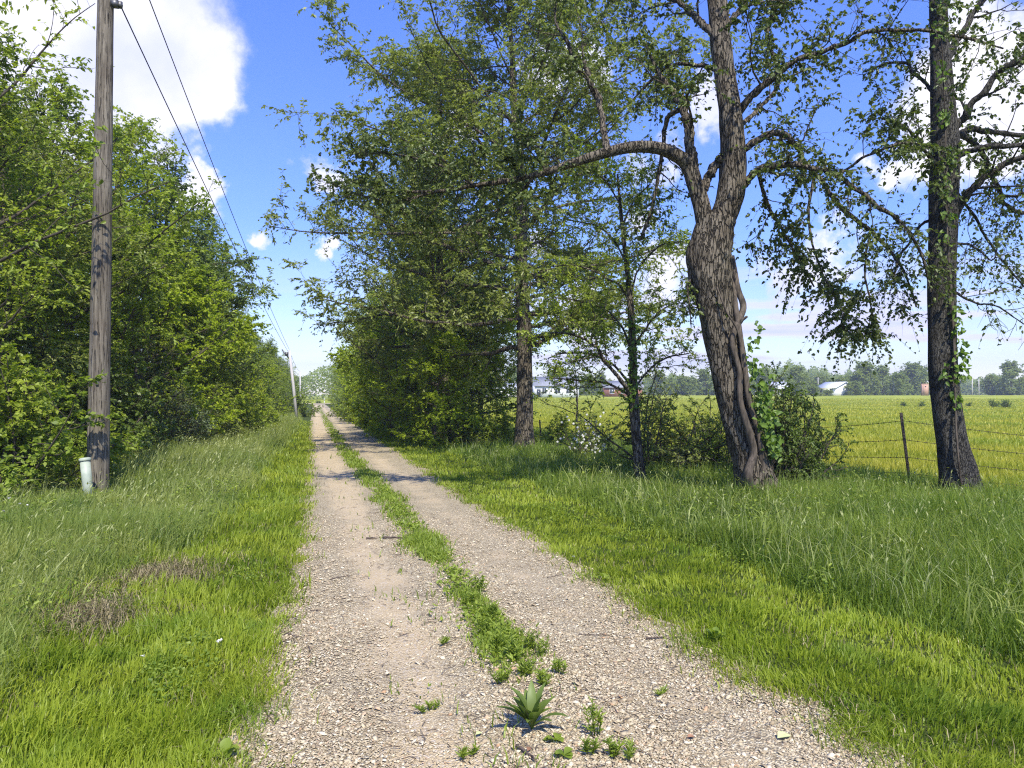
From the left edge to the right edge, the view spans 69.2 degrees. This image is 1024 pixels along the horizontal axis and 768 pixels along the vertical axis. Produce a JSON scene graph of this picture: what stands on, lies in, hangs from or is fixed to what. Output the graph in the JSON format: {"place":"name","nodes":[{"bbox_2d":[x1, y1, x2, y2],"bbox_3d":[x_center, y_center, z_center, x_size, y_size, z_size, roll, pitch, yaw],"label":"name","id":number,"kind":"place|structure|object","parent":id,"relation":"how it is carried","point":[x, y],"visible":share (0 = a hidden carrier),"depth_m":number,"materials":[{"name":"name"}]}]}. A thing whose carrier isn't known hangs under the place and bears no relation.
{"place":"outdoors","nodes":[
{"label":"outdoors","id":0,"kind":"place"},
{"bbox_2d":[0,411,301,698],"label":"tall grass","id":1,"kind":"structure","parent":0,"point":[185,527],"depth_m":8.61,"materials":[{"name":"plant"}]},
{"bbox_2d":[317,408,581,767],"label":"median grass","id":2,"kind":"structure","parent":0,"point":[429,542],"depth_m":6.72,"materials":[{"name":"plant"}]},
{"bbox_2d":[0,394,1023,767],"bbox_3d":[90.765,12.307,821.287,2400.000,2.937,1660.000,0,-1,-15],"label":"ground","id":3,"kind":"structure","parent":0,"point":[770,660],"depth_m":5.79,"materials":[{"name":"plant"}]},
{"bbox_2d":[0,27,141,441],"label":"broadleaf tree","id":4,"kind":"object","parent":3,"relation":"on","point":[13,285],"visible":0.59,"depth_m":13.96,"materials":[{"name":"green plant"}]},
{"bbox_2d":[0,334,144,503],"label":"shrub","id":5,"kind":"object","parent":3,"relation":"on","point":[17,408],"visible":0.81,"depth_m":12.29,"materials":[{"name":"green plant"}]},
{"bbox_2d":[0,352,150,476],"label":"shrub","id":6,"kind":"object","parent":3,"relation":"on","point":[62,406],"visible":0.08,"depth_m":14.31,"materials":[{"name":"green plant"}]},
{"bbox_2d":[0,134,153,367],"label":"broadleaf tree","id":7,"kind":"object","parent":3,"relation":"on","point":[61,177],"visible":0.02,"depth_m":22.05,"materials":[{"name":"green plant"}]},
{"bbox_2d":[0,255,160,456],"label":"broadleaf tree","id":8,"kind":"object","parent":3,"relation":"on","point":[62,314],"visible":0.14,"depth_m":17.16,"materials":[{"name":"green plant"}]},
{"bbox_2d":[0,73,166,427],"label":"broadleaf tree","id":9,"kind":"object","parent":3,"relation":"on","point":[34,155],"visible":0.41,"depth_m":16.48,"materials":[{"name":"green plant"}]},
{"bbox_2d":[79,457,92,495],"bbox_3d":[-6.871,1.578,11.985,0.248,0.792,0.179,0,-1,17],"label":"cable pedestal","id":10,"kind":"object","parent":3,"relation":"on","point":[85,469],"visible":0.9,"depth_m":11.93,"materials":[{"name":"plastic"}]},
{"bbox_2d":[0,0,180,376],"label":"broadleaf tree","id":11,"kind":"object","parent":3,"relation":"on","point":[66,227],"visible":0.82,"depth_m":13.01,"materials":[{"name":"green plant"}]},
{"bbox_2d":[0,320,191,461],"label":"shrub","id":12,"kind":"object","parent":3,"relation":"on","point":[121,429],"visible":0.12,"depth_m":17.34,"materials":[{"name":"green plant"}]},
{"bbox_2d":[87,0,122,493],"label":"utility pole","id":13,"kind":"object","parent":3,"relation":"on","point":[98,445],"visible":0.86,"depth_m":12.47,"materials":[{"name":"brown wood"}]},
{"bbox_2d":[122,9,287,350],"bbox_3d":[-12.080,-4.494,35.299,0.019,3.303,46.673,0,-1,-13],"label":"power line","id":14,"kind":"object","parent":13,"relation":"attached to","point":[183,140],"visible":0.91,"depth_m":17.15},
{"bbox_2d":[149,0,286,343],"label":"power line","id":15,"kind":"object","parent":13,"relation":"attached to","point":[201,134],"visible":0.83,"depth_m":19.64,"materials":[{"name":"metal"}]},
{"bbox_2d":[0,58,225,444],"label":"broadleaf tree","id":16,"kind":"object","parent":3,"relation":"on","point":[66,97],"visible":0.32,"depth_m":18.96,"materials":[{"name":"green plant"}]},
{"bbox_2d":[68,346,182,453],"bbox_3d":[-10.539,1.084,18.558,4.443,4.121,5.298,0,-1,-7],"label":"shrub","id":17,"kind":"object","parent":3,"relation":"on","point":[132,408],"visible":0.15,"depth_m":18.09,"materials":[{"name":"green plant"}]},
{"bbox_2d":[19,105,234,396],"bbox_3d":[-14.072,-3.495,24.828,7.943,11.813,7.258,-1,-1,39],"label":"broadleaf tree","id":18,"kind":"object","parent":3,"relation":"on","point":[128,181],"visible":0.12,"depth_m":25.06,"materials":[{"name":"green plant"}]},
{"bbox_2d":[114,300,195,448],"bbox_3d":[-10.257,0.314,21.132,3.716,5.684,2.803,0,-1,19],"label":"shrub","id":19,"kind":"object","parent":3,"relation":"on","point":[136,376],"visible":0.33,"depth_m":21.12,"materials":[{"name":"green plant"}]},
{"bbox_2d":[63,198,271,444],"bbox_3d":[-11.455,-1.431,23.544,7.206,9.102,5.791,0,-1,-15],"label":"broadleaf tree","id":20,"kind":"object","parent":3,"relation":"on","point":[171,302],"visible":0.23,"depth_m":23.93,"materials":[{"name":"green plant"}]},
{"bbox_2d":[83,132,271,417],"bbox_3d":[-13.807,-3.485,29.526,7.657,12.101,8.360,0,-1,1],"label":"broadleaf tree","id":21,"kind":"object","parent":3,"relation":"on","point":[237,302],"visible":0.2,"depth_m":28.99,"materials":[{"name":"green plant"}]},
{"bbox_2d":[146,382,228,446],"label":"shrub","id":22,"kind":"object","parent":3,"relation":"on","point":[205,428],"visible":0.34,"depth_m":21.31,"materials":[{"name":"green plant"}]},
{"bbox_2d":[114,264,262,434],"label":"broadleaf tree","id":23,"kind":"object","parent":3,"relation":"on","point":[201,282],"visible":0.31,"depth_m":26.41,"materials":[{"name":"green plant"}]},
{"bbox_2d":[116,214,280,399],"bbox_3d":[-14.398,-2.738,34.469,8.180,10.759,8.016,0,-1,10],"label":"broadleaf tree","id":24,"kind":"object","parent":3,"relation":"on","point":[224,255],"visible":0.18,"depth_m":34.63,"materials":[{"name":"green plant"}]},
{"bbox_2d":[162,293,260,427],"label":"broadleaf tree","id":25,"kind":"object","parent":3,"relation":"on","point":[227,378],"visible":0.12,"depth_m":30.39,"materials":[{"name":"green plant"}]},
{"bbox_2d":[172,381,259,443],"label":"shrub","id":26,"kind":"object","parent":3,"relation":"on","point":[224,425],"visible":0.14,"depth_m":25.05,"materials":[{"name":"green plant"}]},
{"bbox_2d":[162,325,282,418],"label":"broadleaf tree","id":27,"kind":"object","parent":3,"relation":"on","point":[264,380],"visible":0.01,"depth_m":40.03,"materials":[{"name":"green plant"}]},
{"bbox_2d":[182,374,271,435],"bbox_3d":[-11.131,1.412,28.056,4.607,3.584,3.864,0,-1,26],"label":"shrub","id":28,"kind":"object","parent":3,"relation":"on","point":[241,416],"visible":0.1,"depth_m":28.30,"materials":[{"name":"green plant"}]},
{"bbox_2d":[120,365,336,399],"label":"lane end woodland","id":29,"kind":"object","parent":3,"relation":"on","point":[310,378],"visible":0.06,"depth_m":235.44,"materials":[{"name":"plant"}]},
{"bbox_2d":[225,382,285,429],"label":"shrub","id":30,"kind":"object","parent":3,"relation":"on","point":[273,418],"visible":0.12,"depth_m":34.25,"materials":[{"name":"green plant"}]},
{"bbox_2d":[236,384,295,421],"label":"shrub","id":31,"kind":"object","parent":3,"relation":"on","point":[263,402],"visible":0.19,"depth_m":43.05,"materials":[{"name":"green plant"}]},
{"bbox_2d":[248,335,293,407],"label":"broadleaf tree","id":32,"kind":"object","parent":3,"relation":"on","point":[281,369],"visible":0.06,"depth_m":66.65,"materials":[{"name":"green plant"}]},
{"bbox_2d":[246,353,298,412],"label":"broadleaf tree","id":33,"kind":"object","parent":3,"relation":"on","point":[267,362],"visible":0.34,"depth_m":62.26,"materials":[{"name":"green plant"}]},
{"bbox_2d":[259,337,296,403],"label":"broadleaf tree","id":34,"kind":"object","parent":3,"relation":"on","point":[282,361],"visible":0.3,"depth_m":75.86,"materials":[{"name":"green plant"}]},
{"bbox_2d":[282,349,297,416],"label":"utility pole","id":35,"kind":"object","parent":3,"relation":"on","point":[293,383],"visible":0.79,"depth_m":57.90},
{"bbox_2d":[275,384,323,416],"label":"shrub","id":36,"kind":"object","parent":3,"relation":"on","point":[301,409],"visible":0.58,"depth_m":69.66,"materials":[{"name":"green plant"}]},
{"bbox_2d":[321,386,353,416],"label":"shrub","id":37,"kind":"object","parent":3,"relation":"on","point":[335,406],"visible":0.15,"depth_m":69.39,"materials":[{"name":"green plant"}]},
{"bbox_2d":[330,382,377,421],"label":"shrub","id":38,"kind":"object","parent":3,"relation":"on","point":[344,413],"visible":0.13,"depth_m":55.37,"materials":[{"name":"green plant"}]},
{"bbox_2d":[332,276,404,423],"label":"broadleaf tree","id":39,"kind":"object","parent":3,"relation":"on","point":[344,382],"visible":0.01,"depth_m":52.52,"materials":[{"name":"green plant"}]},
{"bbox_2d":[334,321,407,420],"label":"broadleaf tree","id":40,"kind":"object","parent":3,"relation":"on","point":[348,395],"visible":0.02,"depth_m":49.26,"materials":[{"name":"green plant"}]},
{"bbox_2d":[346,391,408,427],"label":"shrub","id":41,"kind":"object","parent":3,"relation":"on","point":[358,420],"visible":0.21,"depth_m":43.35,"materials":[{"name":"green plant"}]},
{"bbox_2d":[324,316,454,436],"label":"broadleaf tree","id":42,"kind":"object","parent":3,"relation":"on","point":[374,430],"visible":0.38,"depth_m":33.84,"materials":[{"name":"green plant"}]},
{"bbox_2d":[356,289,457,426],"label":"broadleaf tree","id":43,"kind":"object","parent":3,"relation":"on","point":[381,412],"visible":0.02,"depth_m":40.02,"materials":[{"name":"green plant"}]},
{"bbox_2d":[391,369,431,435],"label":"bush","id":44,"kind":"object","parent":3,"relation":"on","point":[411,391],"visible":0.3,"depth_m":30.91,"materials":[{"name":"green plant"}]},
{"bbox_2d":[329,149,508,405],"bbox_3d":[-4.791,-4.714,38.945,9.376,14.826,9.795,0,-1,7],"label":"tall tree","id":45,"kind":"object","parent":3,"relation":"on","point":[371,298],"visible":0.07,"depth_m":38.62,"materials":[{"name":"green plant"}]},
{"bbox_2d":[370,329,489,449],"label":"broadleaf tree","id":46,"kind":"object","parent":3,"relation":"on","point":[443,361],"visible":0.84,"depth_m":25.18,"materials":[{"name":"green plant"}]},
{"bbox_2d":[337,136,539,435],"bbox_3d":[-2.785,-3.265,26.704,7.248,11.380,9.817,0,-1,-15],"label":"broadleaf tree","id":47,"kind":"object","parent":3,"relation":"on","point":[414,187],"visible":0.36,"depth_m":26.11,"materials":[{"name":"green plant"}]},
{"bbox_2d":[373,242,506,410],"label":"broadleaf tree","id":48,"kind":"object","parent":3,"relation":"on","point":[424,317],"visible":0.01,"depth_m":37.13,"materials":[{"name":"green plant"}]},
{"bbox_2d":[293,17,595,429],"bbox_3d":[-2.691,-5.585,29.131,10.666,16.144,10.210,0,-1,26],"label":"tall tree","id":49,"kind":"object","parent":3,"relation":"on","point":[348,333],"visible":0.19,"depth_m":27.83,"materials":[{"name":"green plant"}]},
{"bbox_2d":[398,383,491,443],"bbox_3d":[-2.723,1.495,29.922,3.670,3.404,4.376,0,-1,-15],"label":"shrub","id":50,"kind":"object","parent":3,"relation":"on","point":[428,408],"visible":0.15,"depth_m":29.96,"materials":[{"name":"green plant"}]},
{"bbox_2d":[397,276,533,424],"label":"broadleaf tree","id":51,"kind":"object","parent":3,"relation":"on","point":[505,392],"visible":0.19,"depth_m":30.36,"materials":[{"name":"green plant"}]},
{"bbox_2d":[424,391,507,444],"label":"shrub","id":52,"kind":"object","parent":3,"relation":"on","point":[464,432],"visible":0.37,"depth_m":26.61,"materials":[{"name":"green plant"}]},
{"bbox_2d":[416,233,550,427],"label":"broadleaf tree","id":53,"kind":"object","parent":3,"relation":"on","point":[512,404],"visible":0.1,"depth_m":32.57,"materials":[{"name":"green plant"}]},
{"bbox_2d":[468,406,533,443],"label":"shrub","id":54,"kind":"object","parent":3,"relation":"on","point":[505,424],"visible":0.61,"depth_m":25.75,"materials":[{"name":"green plant"}]},
{"bbox_2d":[258,0,745,449],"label":"tall tree","id":55,"kind":"object","parent":3,"relation":"on","point":[444,81],"visible":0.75,"depth_m":22.16,"materials":[{"name":"green plant"}]},
{"bbox_2d":[0,459,1023,767],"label":"dry straw","id":56,"kind":"object","parent":3,"relation":"on","point":[104,607],"visible":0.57,"depth_m":5.47,"materials":[{"name":"plant"}]},
{"bbox_2d":[0,434,1023,704],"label":"ground weeds","id":57,"kind":"object","parent":3,"relation":"on","point":[188,642],"visible":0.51,"depth_m":7.59,"materials":[{"name":"plant"}]},
{"bbox_2d":[532,377,579,397],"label":"white house","id":58,"kind":"structure","parent":3,"relation":"on","point":[543,385],"depth_m":186.12,"materials":[{"name":"paint"}]},
{"bbox_2d":[534,410,582,443],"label":"shrub","id":59,"kind":"object","parent":3,"relation":"on","point":[556,431],"visible":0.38,"depth_m":24.71,"materials":[{"name":"green plant"}]},
{"bbox_2d":[535,346,607,434],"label":"tree","id":60,"kind":"object","parent":3,"relation":"on","point":[573,403],"visible":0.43,"depth_m":29.26,"materials":[{"name":"green plant"}]},
{"bbox_2d":[549,409,627,458],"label":"flowering shrub","id":61,"kind":"object","parent":3,"relation":"on","point":[584,437],"visible":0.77,"depth_m":19.45,"materials":[{"name":"green plant"}]},
{"bbox_2d":[576,373,605,395],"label":"tree","id":62,"kind":"object","parent":3,"relation":"on","point":[589,390],"visible":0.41,"depth_m":238.70,"materials":[{"name":"green plant"}]},
{"bbox_2d":[501,123,709,482],"bbox_3d":[1.940,-1.379,13.845,3.955,6.797,3.302,0,-1,9],"label":"slender tree","id":63,"kind":"object","parent":3,"relation":"on","point":[588,354],"visible":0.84,"depth_m":13.96,"materials":[{"name":"green plant"}]},
{"bbox_2d":[623,317,646,411],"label":"climbing ivy","id":64,"kind":"object","parent":63,"relation":"attached to","point":[630,365],"visible":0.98,"depth_m":13.88,"materials":[{"name":"plant"}]},
{"bbox_2d":[601,381,643,396],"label":"brick house","id":65,"kind":"structure","parent":3,"relation":"on","point":[608,391],"depth_m":196.68,"materials":[{"name":"red brick"}]},
{"bbox_2d":[571,346,730,473],"bbox_3d":[3.554,0.685,15.586,4.139,2.973,3.960,-1,-1,35],"label":"shrub","id":66,"kind":"object","parent":3,"relation":"on","point":[663,441],"visible":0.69,"depth_m":15.39,"materials":[{"name":"green plant"}]},
{"bbox_2d":[644,369,676,394],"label":"tree","id":67,"kind":"object","parent":3,"relation":"on","point":[665,387],"visible":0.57,"depth_m":258.98,"materials":[{"name":"green plant"}]},
{"bbox_2d":[299,0,1023,492],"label":"forked tree","id":68,"kind":"object","parent":3,"relation":"on","point":[709,260],"visible":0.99,"depth_m":11.70,"materials":[{"name":"green plant"}]},
{"bbox_2d":[716,255,784,491],"bbox_3d":[3.743,-0.119,11.598,0.966,3.890,0.784,0,-1,23],"label":"woody vine","id":69,"kind":"object","parent":68,"relation":"attached to","point":[768,421],"visible":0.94,"depth_m":11.46,"materials":[{"name":"plant"}]},
{"bbox_2d":[663,375,698,394],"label":"tree","id":70,"kind":"object","parent":3,"relation":"on","point":[683,381],"visible":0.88,"depth_m":234.23,"materials":[{"name":"green plant"}]},
{"bbox_2d":[689,367,714,394],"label":"tree","id":71,"kind":"object","parent":3,"relation":"on","point":[705,377],"visible":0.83,"depth_m":239.46,"materials":[{"name":"green plant"}]},
{"bbox_2d":[649,389,789,468],"bbox_3d":[4.598,0.997,15.758,3.223,2.315,3.083,0,-1,-11],"label":"shrub","id":72,"kind":"object","parent":3,"relation":"on","point":[716,438],"visible":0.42,"depth_m":15.30,"materials":[{"name":"green plant"}]},
{"bbox_2d":[470,358,1023,394],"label":"woodland","id":73,"kind":"object","parent":3,"relation":"on","point":[967,386],"visible":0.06,"depth_m":408.17,"materials":[{"name":"green plant"}]},
{"bbox_2d":[732,361,866,488],"bbox_3d":[4.751,1.045,12.983,2.213,2.962,2.181,-1,-1,44],"label":"shrub","id":74,"kind":"object","parent":3,"relation":"on","point":[805,462],"visible":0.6,"depth_m":12.58,"materials":[{"name":"green plant"}]},
{"bbox_2d":[784,365,819,395],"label":"tree","id":75,"kind":"object","parent":3,"relation":"on","point":[797,373],"visible":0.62,"depth_m":219.45,"materials":[{"name":"green plant"}]},
{"bbox_2d":[817,382,852,395],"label":"pale house","id":76,"kind":"structure","parent":3,"relation":"on","point":[838,388],"depth_m":216.62,"materials":[{"name":"paint"}]},
{"bbox_2d":[843,380,864,395],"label":"tree","id":77,"kind":"object","parent":3,"relation":"on","point":[849,386],"visible":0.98,"depth_m":214.06,"materials":[{"name":"green plant"}]},
{"bbox_2d":[848,359,888,394],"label":"tree","id":78,"kind":"object","parent":3,"relation":"on","point":[862,373],"visible":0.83,"depth_m":233.07,"materials":[{"name":"green plant"}]},
{"bbox_2d":[866,363,906,394],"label":"tree","id":79,"kind":"object","parent":3,"relation":"on","point":[883,370],"visible":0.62,"depth_m":248.48,"materials":[{"name":"green plant"}]},
{"bbox_2d":[883,372,913,394],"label":"tree","id":80,"kind":"object","parent":3,"relation":"on","point":[898,379],"visible":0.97,"depth_m":223.75,"materials":[{"name":"green plant"}]},
{"bbox_2d":[899,412,910,479],"bbox_3d":[7.384,1.379,13.895,0.252,1.691,0.054,0,-1,2],"label":"fence post","id":81,"kind":"object","parent":3,"relation":"on","point":[904,442],"visible":0.81,"depth_m":13.88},
{"bbox_2d":[893,361,928,394],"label":"tree","id":82,"kind":"object","parent":3,"relation":"on","point":[911,370],"visible":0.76,"depth_m":258.16,"materials":[{"name":"green plant"}]},
{"bbox_2d":[825,0,1023,492],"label":"dark bark tree","id":83,"kind":"object","parent":3,"relation":"on","point":[940,345],"visible":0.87,"depth_m":11.90,"materials":[{"name":"green plant"}]},
{"bbox_2d":[930,0,972,484],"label":"climbing ivy","id":84,"kind":"object","parent":83,"relation":"attached to","point":[957,367],"visible":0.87,"depth_m":11.73,"materials":[{"name":"green plant"}]},
{"bbox_2d":[973,374,1005,394],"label":"tree","id":85,"kind":"object","parent":3,"relation":"on","point":[987,381],"visible":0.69,"depth_m":244.22,"materials":[{"name":"green plant"}]},
{"bbox_2d":[991,359,1023,394],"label":"tree","id":86,"kind":"object","parent":3,"relation":"on","point":[1010,370],"visible":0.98,"depth_m":234.13,"materials":[{"name":"green plant"}]},
{"bbox_2d":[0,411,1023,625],"bbox_3d":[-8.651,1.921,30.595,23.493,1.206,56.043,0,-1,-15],"label":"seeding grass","id":87,"kind":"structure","parent":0,"point":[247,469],"depth_m":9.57,"materials":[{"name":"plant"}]},
{"bbox_2d":[0,441,1023,671],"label":"coarse grass","id":88,"kind":"structure","parent":0,"point":[687,527],"depth_m":7.37,"materials":[{"name":"plant"}]},
{"bbox_2d":[0,0,1023,394],"label":"sky","id":89,"kind":"structure","parent":0,"point":[232,59],"materials":[{"name":"blue"}]},
{"bbox_2d":[213,404,912,767],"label":"lane","id":90,"kind":"structure","parent":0,"point":[399,472],"depth_m":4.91,"materials":[{"name":"gravel"}]},
{"bbox_2d":[209,737,239,757],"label":"dock plant","id":91,"kind":"object","parent":90,"relation":"on","point":[225,743],"visible":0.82,"depth_m":3.31,"materials":[{"name":"plant"}]},
{"bbox_2d":[454,743,481,758],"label":"feathery weed","id":92,"kind":"object","parent":90,"relation":"on","point":[463,752],"visible":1,"depth_m":3.34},
{"bbox_2d":[474,612,492,634],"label":"feathery weed","id":93,"kind":"object","parent":90,"relation":"on","point":[482,624],"visible":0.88,"depth_m":4.94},
{"bbox_2d":[490,664,513,683],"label":"feathery weed","id":94,"kind":"object","parent":90,"relation":"on","point":[503,676],"visible":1,"depth_m":4.14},
{"bbox_2d":[503,631,521,657],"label":"feathery weed","id":95,"kind":"object","parent":90,"relation":"on","point":[514,646],"visible":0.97,"depth_m":4.51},
{"bbox_2d":[287,479,760,767],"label":"twig litter","id":96,"kind":"object","parent":90,"relation":"on","point":[453,653],"visible":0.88,"depth_m":4.26,"materials":[{"name":"wood"}]},
{"bbox_2d":[515,656,536,676],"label":"feathery weed","id":97,"kind":"object","parent":90,"relation":"on","point":[528,669],"visible":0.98,"depth_m":4.21,"materials":[{"name":"plant"}]},
{"bbox_2d":[523,627,540,649],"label":"feathery weed","id":98,"kind":"object","parent":90,"relation":"on","point":[531,641],"visible":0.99,"depth_m":4.69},
{"bbox_2d":[497,679,568,728],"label":"plantain plant","id":99,"kind":"object","parent":90,"relation":"on","point":[529,709],"visible":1,"depth_m":3.57,"materials":[{"name":"green plant"}]},
{"bbox_2d":[533,667,551,686],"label":"feathery weed","id":100,"kind":"object","parent":90,"relation":"on","point":[546,678],"visible":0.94,"depth_m":4.07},
{"bbox_2d":[579,733,602,754],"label":"feathery weed","id":101,"kind":"object","parent":90,"relation":"on","point":[588,746],"visible":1,"depth_m":3.26,"materials":[{"name":"plant"}]},
{"bbox_2d":[581,695,605,736],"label":"feathery weed","id":102,"kind":"object","parent":90,"relation":"on","point":[594,714],"visible":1,"depth_m":3.46,"materials":[{"name":"plant"}]},
{"bbox_2d":[602,734,626,758],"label":"feathery weed","id":103,"kind":"object","parent":90,"relation":"on","point":[612,745],"visible":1,"depth_m":3.24,"materials":[{"name":"plant"}]},
{"bbox_2d":[621,737,637,760],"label":"feathery weed","id":104,"kind":"object","parent":90,"relation":"on","point":[629,752],"visible":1,"depth_m":3.25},
{"bbox_2d":[380,420,1023,668],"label":"rough grass","id":105,"kind":"structure","parent":0,"point":[1003,636],"depth_m":8.21,"materials":[{"name":"plant"}]},
{"bbox_2d":[474,398,1023,495],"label":"pasture grass","id":106,"kind":"structure","parent":0,"point":[882,433],"depth_m":44.74,"materials":[{"name":"plant"}]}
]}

